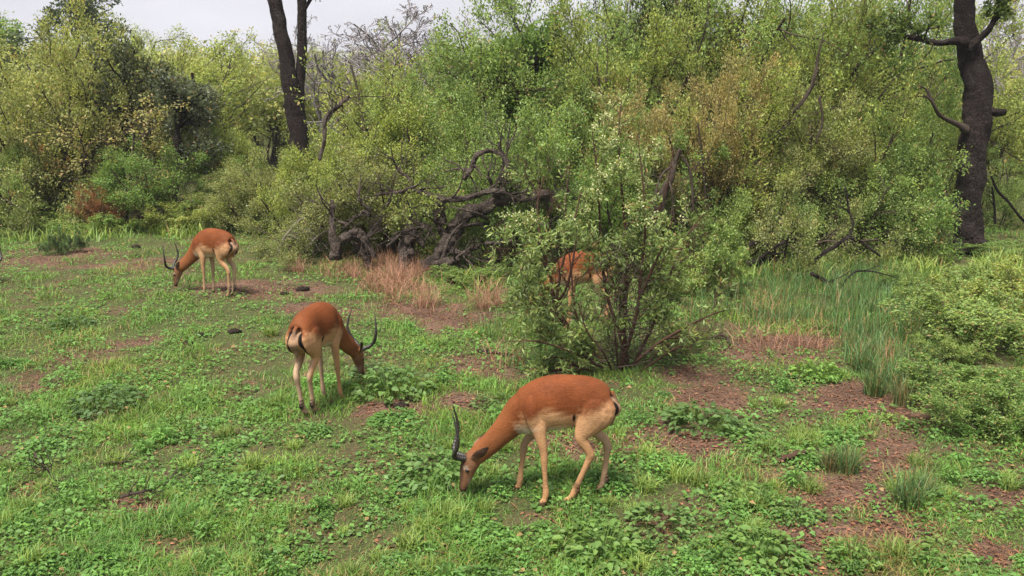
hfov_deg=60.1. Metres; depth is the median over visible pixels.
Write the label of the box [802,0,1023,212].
bushy tree
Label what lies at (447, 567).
weed clump
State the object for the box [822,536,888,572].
weed clump
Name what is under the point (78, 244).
leafy plant
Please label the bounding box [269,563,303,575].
weed clump
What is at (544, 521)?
weed clump
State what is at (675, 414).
weed clump
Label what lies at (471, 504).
weed clump
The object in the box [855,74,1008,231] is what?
plume shrub
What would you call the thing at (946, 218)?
spray bush
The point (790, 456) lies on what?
fallen log
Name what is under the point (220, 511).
weed clump
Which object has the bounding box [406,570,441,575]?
weed clump
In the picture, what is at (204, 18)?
sky
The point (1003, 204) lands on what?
bushy shrub
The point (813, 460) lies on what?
weed clump
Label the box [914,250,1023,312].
bush
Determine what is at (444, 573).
weed clump
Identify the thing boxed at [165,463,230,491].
weed clump
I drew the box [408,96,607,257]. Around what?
bushy shrub
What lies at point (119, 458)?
grass tuft
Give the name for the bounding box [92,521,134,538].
weed clump
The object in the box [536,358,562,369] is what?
weed clump
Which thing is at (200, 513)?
grass tuft
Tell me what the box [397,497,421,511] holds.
weed clump
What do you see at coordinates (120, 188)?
green shrub
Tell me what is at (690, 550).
weed clump
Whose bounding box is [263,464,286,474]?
weed clump
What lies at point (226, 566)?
weed clump
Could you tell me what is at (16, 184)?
green shrub
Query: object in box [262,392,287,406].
grass tuft
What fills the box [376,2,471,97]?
bare tree
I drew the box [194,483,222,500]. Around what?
grass tuft
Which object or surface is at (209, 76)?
feathery tree
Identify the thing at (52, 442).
weed clump
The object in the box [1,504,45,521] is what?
weed clump
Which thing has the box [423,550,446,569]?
grass tuft
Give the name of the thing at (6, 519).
grass tuft
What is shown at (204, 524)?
weed clump
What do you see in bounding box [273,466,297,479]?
grass tuft
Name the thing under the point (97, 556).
weed clump
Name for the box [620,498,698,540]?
weed clump
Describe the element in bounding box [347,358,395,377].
weed clump
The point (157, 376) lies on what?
weed clump
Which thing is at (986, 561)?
weed clump
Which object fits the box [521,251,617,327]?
antelope
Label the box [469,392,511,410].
weed clump
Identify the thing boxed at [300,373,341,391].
weed clump
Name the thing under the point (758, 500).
grass tuft
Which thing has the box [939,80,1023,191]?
plume shrub
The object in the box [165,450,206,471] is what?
grass tuft
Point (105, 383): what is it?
weed clump
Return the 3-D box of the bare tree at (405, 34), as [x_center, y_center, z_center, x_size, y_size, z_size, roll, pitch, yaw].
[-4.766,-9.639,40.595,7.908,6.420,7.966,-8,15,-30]
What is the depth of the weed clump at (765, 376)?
9.51 m
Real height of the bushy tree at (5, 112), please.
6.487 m
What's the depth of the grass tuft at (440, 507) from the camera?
6.39 m
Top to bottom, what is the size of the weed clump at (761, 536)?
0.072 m
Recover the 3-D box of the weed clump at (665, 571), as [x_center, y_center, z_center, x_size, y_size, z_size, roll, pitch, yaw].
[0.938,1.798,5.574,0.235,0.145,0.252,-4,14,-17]
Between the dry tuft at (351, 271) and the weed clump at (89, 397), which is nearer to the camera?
the weed clump at (89, 397)
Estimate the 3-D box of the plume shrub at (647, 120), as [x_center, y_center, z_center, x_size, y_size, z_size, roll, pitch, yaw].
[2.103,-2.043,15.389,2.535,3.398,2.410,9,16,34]
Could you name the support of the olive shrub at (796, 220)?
on the ground at (686, 386)
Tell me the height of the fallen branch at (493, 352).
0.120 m
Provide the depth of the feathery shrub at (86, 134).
19.55 m
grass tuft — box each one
[0,454,23,471]
[0,489,49,515]
[0,505,22,527]
[0,540,52,569]
[1,397,18,406]
[29,477,53,492]
[42,510,61,523]
[66,540,94,555]
[97,511,123,527]
[98,445,131,465]
[114,551,137,563]
[127,428,145,439]
[159,484,185,499]
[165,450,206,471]
[171,545,220,570]
[182,507,214,519]
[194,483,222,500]
[209,546,266,575]
[212,421,239,438]
[212,530,238,545]
[232,463,251,474]
[236,413,254,421]
[236,449,273,470]
[252,549,285,569]
[260,324,282,336]
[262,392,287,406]
[272,534,294,547]
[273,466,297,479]
[280,436,304,449]
[328,489,360,508]
[329,356,345,364]
[329,554,374,575]
[333,522,348,535]
[360,543,390,565]
[383,553,438,575]
[386,521,442,553]
[393,498,416,511]
[404,507,450,534]
[412,496,460,519]
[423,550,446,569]
[424,498,474,525]
[435,437,463,448]
[464,495,502,514]
[469,471,503,492]
[481,457,510,478]
[499,441,514,451]
[597,492,620,506]
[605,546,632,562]
[609,425,632,436]
[619,547,659,573]
[622,498,651,517]
[626,470,666,495]
[630,439,667,459]
[658,459,702,483]
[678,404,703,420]
[679,465,721,486]
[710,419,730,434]
[728,550,749,561]
[729,486,749,506]
[733,514,770,534]
[739,486,782,513]
[745,398,764,407]
[752,516,770,527]
[753,434,783,452]
[766,479,786,490]
[771,395,791,407]
[776,420,815,437]
[783,428,818,446]
[792,474,834,494]
[800,426,840,446]
[829,418,852,430]
[869,528,921,563]
[874,475,906,489]
[894,469,920,482]
[903,450,931,465]
[934,481,958,498]
[993,469,1023,491]
[994,465,1023,479]
[1001,433,1023,447]
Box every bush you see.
[0,201,86,237]
[40,201,149,233]
[126,193,235,232]
[425,261,517,284]
[634,217,752,302]
[844,163,975,266]
[867,266,929,288]
[878,274,1023,356]
[891,268,957,311]
[892,351,1023,420]
[902,330,1000,369]
[906,242,975,254]
[912,291,1018,341]
[912,370,1023,445]
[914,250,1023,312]
[927,253,1023,317]
[949,234,1023,257]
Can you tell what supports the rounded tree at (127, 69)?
on the ground at (686, 386)
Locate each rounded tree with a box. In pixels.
[0,0,137,72]
[0,10,40,104]
[71,29,182,216]
[128,65,232,219]
[622,0,760,118]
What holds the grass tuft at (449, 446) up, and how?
on the ground at (686, 386)
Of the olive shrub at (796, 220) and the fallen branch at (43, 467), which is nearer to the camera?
the fallen branch at (43, 467)
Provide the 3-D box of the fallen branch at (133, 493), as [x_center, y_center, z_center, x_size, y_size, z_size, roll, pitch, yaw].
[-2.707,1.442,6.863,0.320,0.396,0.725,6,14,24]
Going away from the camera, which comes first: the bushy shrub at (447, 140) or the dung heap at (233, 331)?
the dung heap at (233, 331)
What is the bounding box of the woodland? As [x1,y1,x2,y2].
[0,33,1023,165]
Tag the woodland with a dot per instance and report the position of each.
(260, 58)
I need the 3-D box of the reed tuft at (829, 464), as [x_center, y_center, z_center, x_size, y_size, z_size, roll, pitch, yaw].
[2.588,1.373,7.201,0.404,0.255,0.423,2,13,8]
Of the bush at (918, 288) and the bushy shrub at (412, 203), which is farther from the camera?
the bushy shrub at (412, 203)
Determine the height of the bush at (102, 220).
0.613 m
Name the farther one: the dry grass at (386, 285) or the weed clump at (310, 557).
the dry grass at (386, 285)
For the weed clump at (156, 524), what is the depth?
6.26 m
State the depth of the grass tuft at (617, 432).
7.86 m
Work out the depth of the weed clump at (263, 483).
6.83 m
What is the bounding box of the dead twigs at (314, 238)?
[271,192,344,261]
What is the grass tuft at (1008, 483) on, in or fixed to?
on the ground at (686, 386)
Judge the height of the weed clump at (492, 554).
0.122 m
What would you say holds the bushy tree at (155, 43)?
on the ground at (686, 386)
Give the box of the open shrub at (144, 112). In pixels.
[16,84,198,223]
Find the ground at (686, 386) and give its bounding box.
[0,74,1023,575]
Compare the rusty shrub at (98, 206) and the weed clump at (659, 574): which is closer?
the weed clump at (659, 574)
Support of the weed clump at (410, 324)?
on the ground at (686, 386)
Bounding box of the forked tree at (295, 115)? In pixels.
[267,0,320,213]
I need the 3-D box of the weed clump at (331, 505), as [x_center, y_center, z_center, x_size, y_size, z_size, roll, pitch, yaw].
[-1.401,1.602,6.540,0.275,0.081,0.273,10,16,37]
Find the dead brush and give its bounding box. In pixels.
[625,128,709,237]
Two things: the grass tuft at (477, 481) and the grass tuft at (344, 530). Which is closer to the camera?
the grass tuft at (344, 530)
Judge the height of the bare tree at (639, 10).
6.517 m
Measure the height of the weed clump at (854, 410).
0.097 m
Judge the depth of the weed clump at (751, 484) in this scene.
6.73 m
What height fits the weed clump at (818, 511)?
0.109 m
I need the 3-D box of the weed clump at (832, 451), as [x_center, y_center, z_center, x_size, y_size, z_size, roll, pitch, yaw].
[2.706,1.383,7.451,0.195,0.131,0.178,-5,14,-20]
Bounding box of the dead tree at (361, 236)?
[307,80,396,268]
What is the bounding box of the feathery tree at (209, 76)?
[58,27,268,178]
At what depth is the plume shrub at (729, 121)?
15.07 m
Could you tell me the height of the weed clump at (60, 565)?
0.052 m
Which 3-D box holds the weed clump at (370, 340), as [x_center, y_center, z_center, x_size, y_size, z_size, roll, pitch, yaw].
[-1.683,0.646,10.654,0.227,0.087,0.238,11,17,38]
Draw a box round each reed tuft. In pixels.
[809,442,844,471]
[827,436,884,475]
[834,337,900,374]
[846,356,900,397]
[872,457,960,511]
[877,369,935,408]
[888,366,949,400]
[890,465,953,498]
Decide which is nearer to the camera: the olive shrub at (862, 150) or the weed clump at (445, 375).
the weed clump at (445, 375)
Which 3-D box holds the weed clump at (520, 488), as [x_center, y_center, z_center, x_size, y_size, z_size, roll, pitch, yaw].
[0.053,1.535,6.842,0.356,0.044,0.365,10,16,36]
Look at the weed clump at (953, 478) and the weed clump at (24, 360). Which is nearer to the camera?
the weed clump at (953, 478)
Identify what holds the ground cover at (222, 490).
on the ground at (686, 386)
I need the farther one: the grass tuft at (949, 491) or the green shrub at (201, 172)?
the green shrub at (201, 172)
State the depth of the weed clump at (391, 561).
5.72 m
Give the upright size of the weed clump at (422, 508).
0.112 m
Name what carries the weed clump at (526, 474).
on the ground at (686, 386)
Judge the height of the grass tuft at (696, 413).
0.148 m
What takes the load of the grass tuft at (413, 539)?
on the ground at (686, 386)
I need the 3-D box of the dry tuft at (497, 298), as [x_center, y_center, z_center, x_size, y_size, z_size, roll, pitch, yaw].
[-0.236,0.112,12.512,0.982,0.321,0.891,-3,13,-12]
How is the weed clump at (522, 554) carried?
on the ground at (686, 386)
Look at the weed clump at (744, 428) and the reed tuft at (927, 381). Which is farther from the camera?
the reed tuft at (927, 381)
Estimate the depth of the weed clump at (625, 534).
5.88 m
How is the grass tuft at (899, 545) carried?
on the ground at (686, 386)
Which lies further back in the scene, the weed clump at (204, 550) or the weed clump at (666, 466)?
the weed clump at (666, 466)
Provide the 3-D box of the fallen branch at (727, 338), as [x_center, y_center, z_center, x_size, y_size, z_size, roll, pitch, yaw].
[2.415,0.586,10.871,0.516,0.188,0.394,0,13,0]
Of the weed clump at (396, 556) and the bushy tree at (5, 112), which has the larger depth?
the bushy tree at (5, 112)
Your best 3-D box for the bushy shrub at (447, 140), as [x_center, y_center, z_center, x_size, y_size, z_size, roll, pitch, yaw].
[-1.362,-2.839,18.057,3.555,3.862,3.446,3,13,11]
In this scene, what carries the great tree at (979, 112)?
on the ground at (686, 386)
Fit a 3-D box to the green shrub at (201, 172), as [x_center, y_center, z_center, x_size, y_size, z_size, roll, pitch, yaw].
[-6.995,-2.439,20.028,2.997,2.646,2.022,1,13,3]
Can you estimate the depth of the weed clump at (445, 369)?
9.41 m
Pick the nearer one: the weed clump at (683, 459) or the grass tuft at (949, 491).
the grass tuft at (949, 491)
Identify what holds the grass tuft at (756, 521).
on the ground at (686, 386)
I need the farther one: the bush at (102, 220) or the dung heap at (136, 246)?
the bush at (102, 220)
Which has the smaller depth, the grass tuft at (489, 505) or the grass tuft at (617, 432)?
the grass tuft at (489, 505)
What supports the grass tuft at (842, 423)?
on the ground at (686, 386)
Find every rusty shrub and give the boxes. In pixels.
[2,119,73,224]
[64,177,127,228]
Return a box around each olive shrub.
[0,93,183,237]
[181,161,275,230]
[200,147,309,237]
[233,184,378,268]
[273,136,445,261]
[712,74,881,251]
[721,144,918,281]
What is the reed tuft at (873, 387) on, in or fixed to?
on the ground at (686, 386)
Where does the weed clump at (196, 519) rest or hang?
on the ground at (686, 386)
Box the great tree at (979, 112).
[860,0,1016,255]
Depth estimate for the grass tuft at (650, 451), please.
7.42 m
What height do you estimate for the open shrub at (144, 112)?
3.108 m
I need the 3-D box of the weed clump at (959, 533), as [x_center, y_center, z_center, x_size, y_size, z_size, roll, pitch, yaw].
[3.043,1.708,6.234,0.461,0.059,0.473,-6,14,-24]
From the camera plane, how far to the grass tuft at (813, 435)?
7.76 m
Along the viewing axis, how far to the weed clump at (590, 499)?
6.49 m
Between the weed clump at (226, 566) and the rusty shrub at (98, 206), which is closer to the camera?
the weed clump at (226, 566)
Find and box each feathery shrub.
[1,24,199,214]
[148,109,310,214]
[332,48,454,148]
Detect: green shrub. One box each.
[0,140,73,231]
[80,133,222,229]
[148,122,262,222]
[431,148,581,271]
[593,109,735,267]
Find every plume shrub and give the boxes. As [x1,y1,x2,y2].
[526,127,679,273]
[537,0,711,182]
[578,71,706,243]
[590,36,761,240]
[649,57,812,252]
[650,49,780,255]
[661,0,899,233]
[774,64,926,248]
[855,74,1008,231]
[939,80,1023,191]
[940,120,1023,188]
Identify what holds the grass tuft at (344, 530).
on the ground at (686, 386)
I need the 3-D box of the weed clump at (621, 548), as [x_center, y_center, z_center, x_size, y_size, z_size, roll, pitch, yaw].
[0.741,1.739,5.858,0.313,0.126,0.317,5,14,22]
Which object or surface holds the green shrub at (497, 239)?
on the ground at (686, 386)
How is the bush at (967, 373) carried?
on the ground at (686, 386)
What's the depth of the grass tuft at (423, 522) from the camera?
6.20 m
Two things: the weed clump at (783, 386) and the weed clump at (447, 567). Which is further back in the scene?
the weed clump at (783, 386)
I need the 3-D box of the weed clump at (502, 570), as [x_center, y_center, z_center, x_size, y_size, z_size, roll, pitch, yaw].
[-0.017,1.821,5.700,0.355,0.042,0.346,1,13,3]
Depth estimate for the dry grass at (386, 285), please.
13.12 m
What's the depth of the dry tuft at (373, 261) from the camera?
15.02 m
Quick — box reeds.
[456,250,951,392]
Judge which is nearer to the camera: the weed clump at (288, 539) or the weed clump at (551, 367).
the weed clump at (288, 539)
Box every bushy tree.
[0,0,166,223]
[35,12,199,158]
[389,0,681,211]
[429,0,742,191]
[583,0,879,209]
[676,0,952,198]
[749,0,995,208]
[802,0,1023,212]
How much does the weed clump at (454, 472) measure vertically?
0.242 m
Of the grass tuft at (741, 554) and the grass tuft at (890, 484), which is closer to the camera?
the grass tuft at (741, 554)
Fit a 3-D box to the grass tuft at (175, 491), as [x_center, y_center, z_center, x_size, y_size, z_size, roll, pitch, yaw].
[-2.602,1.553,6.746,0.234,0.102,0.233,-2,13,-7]
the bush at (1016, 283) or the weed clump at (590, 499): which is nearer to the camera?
the weed clump at (590, 499)
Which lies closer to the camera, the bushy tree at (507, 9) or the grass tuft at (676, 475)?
the grass tuft at (676, 475)
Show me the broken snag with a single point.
(806, 95)
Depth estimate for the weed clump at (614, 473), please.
6.84 m
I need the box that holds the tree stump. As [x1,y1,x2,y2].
[368,219,425,270]
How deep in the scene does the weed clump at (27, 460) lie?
7.47 m
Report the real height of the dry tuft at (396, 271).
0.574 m
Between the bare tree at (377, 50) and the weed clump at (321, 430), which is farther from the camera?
the bare tree at (377, 50)
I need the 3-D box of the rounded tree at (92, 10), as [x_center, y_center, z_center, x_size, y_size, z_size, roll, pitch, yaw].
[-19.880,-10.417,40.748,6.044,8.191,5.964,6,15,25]
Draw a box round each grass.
[271,245,912,370]
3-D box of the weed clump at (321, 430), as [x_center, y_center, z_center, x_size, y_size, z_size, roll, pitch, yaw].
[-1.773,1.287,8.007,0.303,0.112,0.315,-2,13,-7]
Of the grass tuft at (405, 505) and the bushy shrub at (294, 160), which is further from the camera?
the bushy shrub at (294, 160)
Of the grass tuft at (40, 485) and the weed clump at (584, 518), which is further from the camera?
the grass tuft at (40, 485)
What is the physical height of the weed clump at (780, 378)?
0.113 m
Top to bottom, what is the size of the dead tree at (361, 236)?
3.085 m
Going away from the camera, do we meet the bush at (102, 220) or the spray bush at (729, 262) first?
the spray bush at (729, 262)
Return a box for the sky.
[0,0,1023,73]
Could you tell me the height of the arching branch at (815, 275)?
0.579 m
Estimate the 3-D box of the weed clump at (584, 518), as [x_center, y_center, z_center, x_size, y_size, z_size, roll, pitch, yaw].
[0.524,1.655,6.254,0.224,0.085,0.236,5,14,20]
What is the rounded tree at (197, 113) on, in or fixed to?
on the ground at (686, 386)
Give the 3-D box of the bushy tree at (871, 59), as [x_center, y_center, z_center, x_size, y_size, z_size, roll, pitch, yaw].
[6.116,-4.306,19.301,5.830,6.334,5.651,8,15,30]
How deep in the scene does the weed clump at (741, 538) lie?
5.89 m
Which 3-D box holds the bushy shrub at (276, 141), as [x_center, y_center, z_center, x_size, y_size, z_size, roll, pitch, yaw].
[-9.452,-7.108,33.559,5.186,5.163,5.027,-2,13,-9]
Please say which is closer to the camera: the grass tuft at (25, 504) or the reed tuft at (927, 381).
the grass tuft at (25, 504)
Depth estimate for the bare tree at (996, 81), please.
26.17 m
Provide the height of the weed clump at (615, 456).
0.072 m
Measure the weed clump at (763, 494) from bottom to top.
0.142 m
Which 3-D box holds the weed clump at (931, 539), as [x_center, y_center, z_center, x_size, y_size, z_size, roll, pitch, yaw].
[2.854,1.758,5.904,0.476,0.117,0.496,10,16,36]
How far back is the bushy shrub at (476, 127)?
16.19 m
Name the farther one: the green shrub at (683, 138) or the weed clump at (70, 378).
the green shrub at (683, 138)
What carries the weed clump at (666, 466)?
on the ground at (686, 386)
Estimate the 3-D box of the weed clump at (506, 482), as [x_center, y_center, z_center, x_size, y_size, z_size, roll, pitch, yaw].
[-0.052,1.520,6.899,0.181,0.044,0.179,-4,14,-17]
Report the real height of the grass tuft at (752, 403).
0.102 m
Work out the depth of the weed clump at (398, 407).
8.33 m
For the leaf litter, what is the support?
on the ground at (686, 386)
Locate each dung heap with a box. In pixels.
[131,244,140,248]
[227,328,241,333]
[295,286,309,291]
[393,402,408,409]
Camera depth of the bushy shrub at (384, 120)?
16.84 m
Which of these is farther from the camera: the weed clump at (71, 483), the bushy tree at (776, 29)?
the bushy tree at (776, 29)
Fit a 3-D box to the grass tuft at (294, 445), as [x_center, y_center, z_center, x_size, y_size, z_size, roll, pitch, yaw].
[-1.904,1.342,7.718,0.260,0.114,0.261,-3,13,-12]
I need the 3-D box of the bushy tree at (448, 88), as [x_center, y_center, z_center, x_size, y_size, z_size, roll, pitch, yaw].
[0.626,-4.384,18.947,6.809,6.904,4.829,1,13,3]
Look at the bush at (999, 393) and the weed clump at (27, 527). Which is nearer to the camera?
the weed clump at (27, 527)
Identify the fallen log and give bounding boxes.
[777,450,809,462]
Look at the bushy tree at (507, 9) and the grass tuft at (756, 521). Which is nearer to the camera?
the grass tuft at (756, 521)
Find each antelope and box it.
[162,228,238,297]
[285,302,376,416]
[452,374,620,506]
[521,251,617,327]
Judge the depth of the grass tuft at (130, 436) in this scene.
7.95 m
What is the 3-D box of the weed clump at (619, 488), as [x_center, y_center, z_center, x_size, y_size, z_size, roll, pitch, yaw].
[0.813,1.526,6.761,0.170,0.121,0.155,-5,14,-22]
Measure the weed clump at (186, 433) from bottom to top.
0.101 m
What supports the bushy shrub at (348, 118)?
on the ground at (686, 386)
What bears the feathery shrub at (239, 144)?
on the ground at (686, 386)
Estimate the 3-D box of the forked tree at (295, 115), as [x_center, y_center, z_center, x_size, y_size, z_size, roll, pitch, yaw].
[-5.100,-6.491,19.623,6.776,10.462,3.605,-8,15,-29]
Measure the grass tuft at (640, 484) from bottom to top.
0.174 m
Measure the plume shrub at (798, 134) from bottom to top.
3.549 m
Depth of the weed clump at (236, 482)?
7.00 m
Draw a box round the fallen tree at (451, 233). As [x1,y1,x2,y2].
[269,114,577,279]
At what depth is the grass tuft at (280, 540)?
5.98 m
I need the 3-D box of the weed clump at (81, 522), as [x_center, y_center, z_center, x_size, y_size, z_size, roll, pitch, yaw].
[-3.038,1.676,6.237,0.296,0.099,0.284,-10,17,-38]
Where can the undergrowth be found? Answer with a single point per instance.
(928, 263)
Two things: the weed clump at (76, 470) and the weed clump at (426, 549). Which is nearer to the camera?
the weed clump at (426, 549)
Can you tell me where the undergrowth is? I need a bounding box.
[0,212,1023,292]
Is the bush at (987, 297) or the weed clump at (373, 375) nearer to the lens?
the weed clump at (373, 375)
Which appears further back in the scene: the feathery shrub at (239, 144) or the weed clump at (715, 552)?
the feathery shrub at (239, 144)
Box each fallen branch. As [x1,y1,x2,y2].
[1,428,100,503]
[99,444,136,463]
[120,452,211,498]
[476,349,512,355]
[690,328,731,344]
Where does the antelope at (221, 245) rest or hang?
on the ground at (686, 386)
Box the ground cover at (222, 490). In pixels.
[0,218,1023,575]
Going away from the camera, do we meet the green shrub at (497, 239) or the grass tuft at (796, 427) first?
the grass tuft at (796, 427)
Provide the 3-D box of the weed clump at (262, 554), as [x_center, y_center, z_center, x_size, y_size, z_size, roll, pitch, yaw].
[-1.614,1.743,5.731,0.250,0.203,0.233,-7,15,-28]
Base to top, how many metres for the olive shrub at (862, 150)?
3.338 m
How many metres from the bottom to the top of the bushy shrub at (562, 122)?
3.948 m
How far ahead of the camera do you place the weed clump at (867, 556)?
5.87 m
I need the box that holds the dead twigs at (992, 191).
[982,154,1023,223]
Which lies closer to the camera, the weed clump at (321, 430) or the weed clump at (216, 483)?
the weed clump at (216, 483)
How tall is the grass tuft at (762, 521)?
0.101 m
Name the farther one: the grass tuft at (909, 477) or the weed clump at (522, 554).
the grass tuft at (909, 477)
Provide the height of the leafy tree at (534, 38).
4.751 m
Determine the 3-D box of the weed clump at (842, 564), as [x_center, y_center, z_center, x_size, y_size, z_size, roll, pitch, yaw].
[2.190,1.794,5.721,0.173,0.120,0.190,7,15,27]
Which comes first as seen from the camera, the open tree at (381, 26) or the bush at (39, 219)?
the bush at (39, 219)
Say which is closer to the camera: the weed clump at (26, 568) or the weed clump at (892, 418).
the weed clump at (26, 568)
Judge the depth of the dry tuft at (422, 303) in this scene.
12.48 m
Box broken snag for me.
[759,32,852,169]
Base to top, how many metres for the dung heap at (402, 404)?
0.086 m
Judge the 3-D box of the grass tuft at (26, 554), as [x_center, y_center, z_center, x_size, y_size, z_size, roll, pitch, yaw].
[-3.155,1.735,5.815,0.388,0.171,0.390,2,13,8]
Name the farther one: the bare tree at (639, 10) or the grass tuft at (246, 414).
the bare tree at (639, 10)
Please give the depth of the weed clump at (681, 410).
8.05 m
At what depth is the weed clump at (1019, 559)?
5.82 m
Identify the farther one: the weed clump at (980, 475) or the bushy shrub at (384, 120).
the bushy shrub at (384, 120)
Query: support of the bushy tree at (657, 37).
on the ground at (686, 386)
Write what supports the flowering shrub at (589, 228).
on the ground at (686, 386)
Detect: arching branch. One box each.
[745,233,803,265]
[807,186,880,267]
[810,258,895,290]
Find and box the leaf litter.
[0,232,1023,575]
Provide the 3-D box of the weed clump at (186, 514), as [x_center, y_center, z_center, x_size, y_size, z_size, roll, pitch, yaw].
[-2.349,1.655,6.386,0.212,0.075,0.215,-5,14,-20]
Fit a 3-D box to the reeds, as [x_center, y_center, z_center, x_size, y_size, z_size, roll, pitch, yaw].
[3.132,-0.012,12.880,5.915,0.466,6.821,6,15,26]
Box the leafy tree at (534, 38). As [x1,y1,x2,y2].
[437,8,573,201]
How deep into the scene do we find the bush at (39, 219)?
18.89 m
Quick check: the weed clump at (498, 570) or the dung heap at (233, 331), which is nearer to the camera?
the weed clump at (498, 570)
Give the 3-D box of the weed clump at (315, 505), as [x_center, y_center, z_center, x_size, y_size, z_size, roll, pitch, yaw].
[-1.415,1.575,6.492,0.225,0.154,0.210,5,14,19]
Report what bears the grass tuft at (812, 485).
on the ground at (686, 386)
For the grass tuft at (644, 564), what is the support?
on the ground at (686, 386)
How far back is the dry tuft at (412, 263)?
14.43 m
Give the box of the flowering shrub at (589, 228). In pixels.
[481,83,747,378]
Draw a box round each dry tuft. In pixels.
[288,256,312,272]
[328,255,361,277]
[355,251,394,270]
[355,252,435,286]
[391,254,435,278]
[391,279,471,307]
[449,283,503,310]
[470,288,517,307]
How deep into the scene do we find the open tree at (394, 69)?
18.96 m
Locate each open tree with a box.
[184,30,283,152]
[285,30,433,150]
[359,17,455,129]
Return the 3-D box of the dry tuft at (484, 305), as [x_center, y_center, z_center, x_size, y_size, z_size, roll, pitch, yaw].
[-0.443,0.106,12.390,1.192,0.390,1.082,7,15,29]
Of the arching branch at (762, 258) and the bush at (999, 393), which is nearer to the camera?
the bush at (999, 393)
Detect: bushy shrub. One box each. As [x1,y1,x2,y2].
[194,35,330,163]
[244,142,355,251]
[298,101,367,246]
[304,61,459,239]
[317,107,518,259]
[362,53,538,223]
[397,72,521,252]
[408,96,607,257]
[468,92,664,268]
[655,130,823,263]
[785,151,941,261]
[812,95,972,252]
[939,141,1023,229]
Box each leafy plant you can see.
[36,223,67,255]
[60,225,89,252]
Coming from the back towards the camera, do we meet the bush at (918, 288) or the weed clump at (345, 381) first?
the bush at (918, 288)
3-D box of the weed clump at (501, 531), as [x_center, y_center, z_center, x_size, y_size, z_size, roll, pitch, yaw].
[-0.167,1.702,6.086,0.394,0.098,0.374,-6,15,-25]
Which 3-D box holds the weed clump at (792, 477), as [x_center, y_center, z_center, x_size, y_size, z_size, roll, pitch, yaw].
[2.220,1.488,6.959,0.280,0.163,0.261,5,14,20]
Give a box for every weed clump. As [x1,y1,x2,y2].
[0,354,12,365]
[0,358,31,369]
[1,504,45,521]
[1,551,64,575]
[4,519,42,536]
[10,452,53,468]
[14,358,30,363]
[16,436,65,456]
[33,545,90,575]
[39,370,84,387]
[46,312,95,330]
[55,476,88,493]
[58,462,96,478]
[58,515,103,537]
[60,383,151,418]
[80,542,134,570]
[83,544,147,574]
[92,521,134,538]
[97,377,124,387]
[117,511,185,542]
[131,438,155,454]
[136,373,160,381]
[136,473,153,482]
[140,555,156,567]
[149,425,178,444]
[151,434,182,449]
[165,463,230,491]
[171,360,194,369]
[175,511,198,525]
[178,427,193,438]
[184,517,208,531]
[189,397,213,409]
[192,542,224,569]
[193,518,225,538]
[201,416,234,429]
[201,479,237,493]
[203,508,233,524]
[210,439,239,451]
[213,558,259,575]
[215,446,232,456]
[218,472,258,490]
[249,542,281,572]
[252,475,279,494]
[256,553,296,575]
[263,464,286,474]
[268,503,304,520]
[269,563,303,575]
[273,532,300,546]
[298,548,324,563]
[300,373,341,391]
[301,422,332,438]
[304,496,344,514]
[305,493,331,514]
[317,512,333,523]
[334,378,358,388]
[345,364,440,406]
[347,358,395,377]
[363,338,381,345]
[366,411,399,425]
[370,407,417,428]
[371,551,423,575]
[388,446,460,494]
[389,406,416,420]
[390,549,419,569]
[394,560,427,575]
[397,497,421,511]
[402,322,416,330]
[404,540,438,557]
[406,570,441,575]
[409,500,457,525]
[428,562,470,575]
[430,368,450,385]
[432,493,455,508]
[434,557,465,575]
[436,363,457,378]
[454,563,502,575]
[463,497,488,513]
[463,523,513,550]
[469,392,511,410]
[472,563,505,575]
[474,520,491,534]
[476,545,500,565]
[484,483,511,501]
[486,560,536,575]
[488,402,503,418]
[494,479,516,487]
[499,477,540,497]
[513,552,535,565]
[523,470,542,482]
[533,519,553,531]
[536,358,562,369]
[547,518,652,575]
[571,497,607,515]
[571,514,600,530]
[581,469,633,498]
[602,541,643,568]
[609,451,627,463]
[610,479,628,497]
[618,409,657,422]
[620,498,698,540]
[628,414,658,427]
[636,535,659,554]
[638,454,670,479]
[642,560,679,575]
[646,567,674,575]
[654,391,673,398]
[655,398,741,438]
[667,452,692,468]
[668,409,689,423]
[671,556,717,575]
[680,547,703,561]
[694,547,745,575]
[710,477,770,511]
[712,419,767,443]
[713,524,818,575]
[717,503,749,520]
[737,372,781,387]
[747,529,776,543]
[752,490,774,505]
[765,497,830,526]
[772,509,809,527]
[773,374,788,383]
[773,378,795,392]
[778,466,807,489]
[785,450,826,470]
[788,356,843,382]
[810,423,857,442]
[815,429,864,452]
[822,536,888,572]
[823,446,842,457]
[837,559,865,575]
[838,548,885,568]
[843,409,872,421]
[879,412,908,426]
[897,417,939,435]
[904,534,977,574]
[907,545,946,574]
[911,516,981,547]
[935,465,964,485]
[946,451,971,464]
[960,555,1001,574]
[964,467,1014,488]
[965,422,993,433]
[1002,427,1023,438]
[1010,552,1023,570]
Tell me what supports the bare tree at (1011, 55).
on the ground at (686, 386)
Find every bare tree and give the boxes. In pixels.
[255,15,356,161]
[262,0,444,135]
[316,7,445,95]
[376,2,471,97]
[624,0,675,46]
[933,0,1023,181]
[945,0,1023,109]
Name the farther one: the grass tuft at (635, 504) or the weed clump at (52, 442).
the weed clump at (52, 442)
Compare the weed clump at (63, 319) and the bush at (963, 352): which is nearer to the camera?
the bush at (963, 352)
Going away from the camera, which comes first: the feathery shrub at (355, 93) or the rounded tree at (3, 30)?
the feathery shrub at (355, 93)
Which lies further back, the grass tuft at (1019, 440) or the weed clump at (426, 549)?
the grass tuft at (1019, 440)
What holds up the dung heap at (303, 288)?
on the ground at (686, 386)

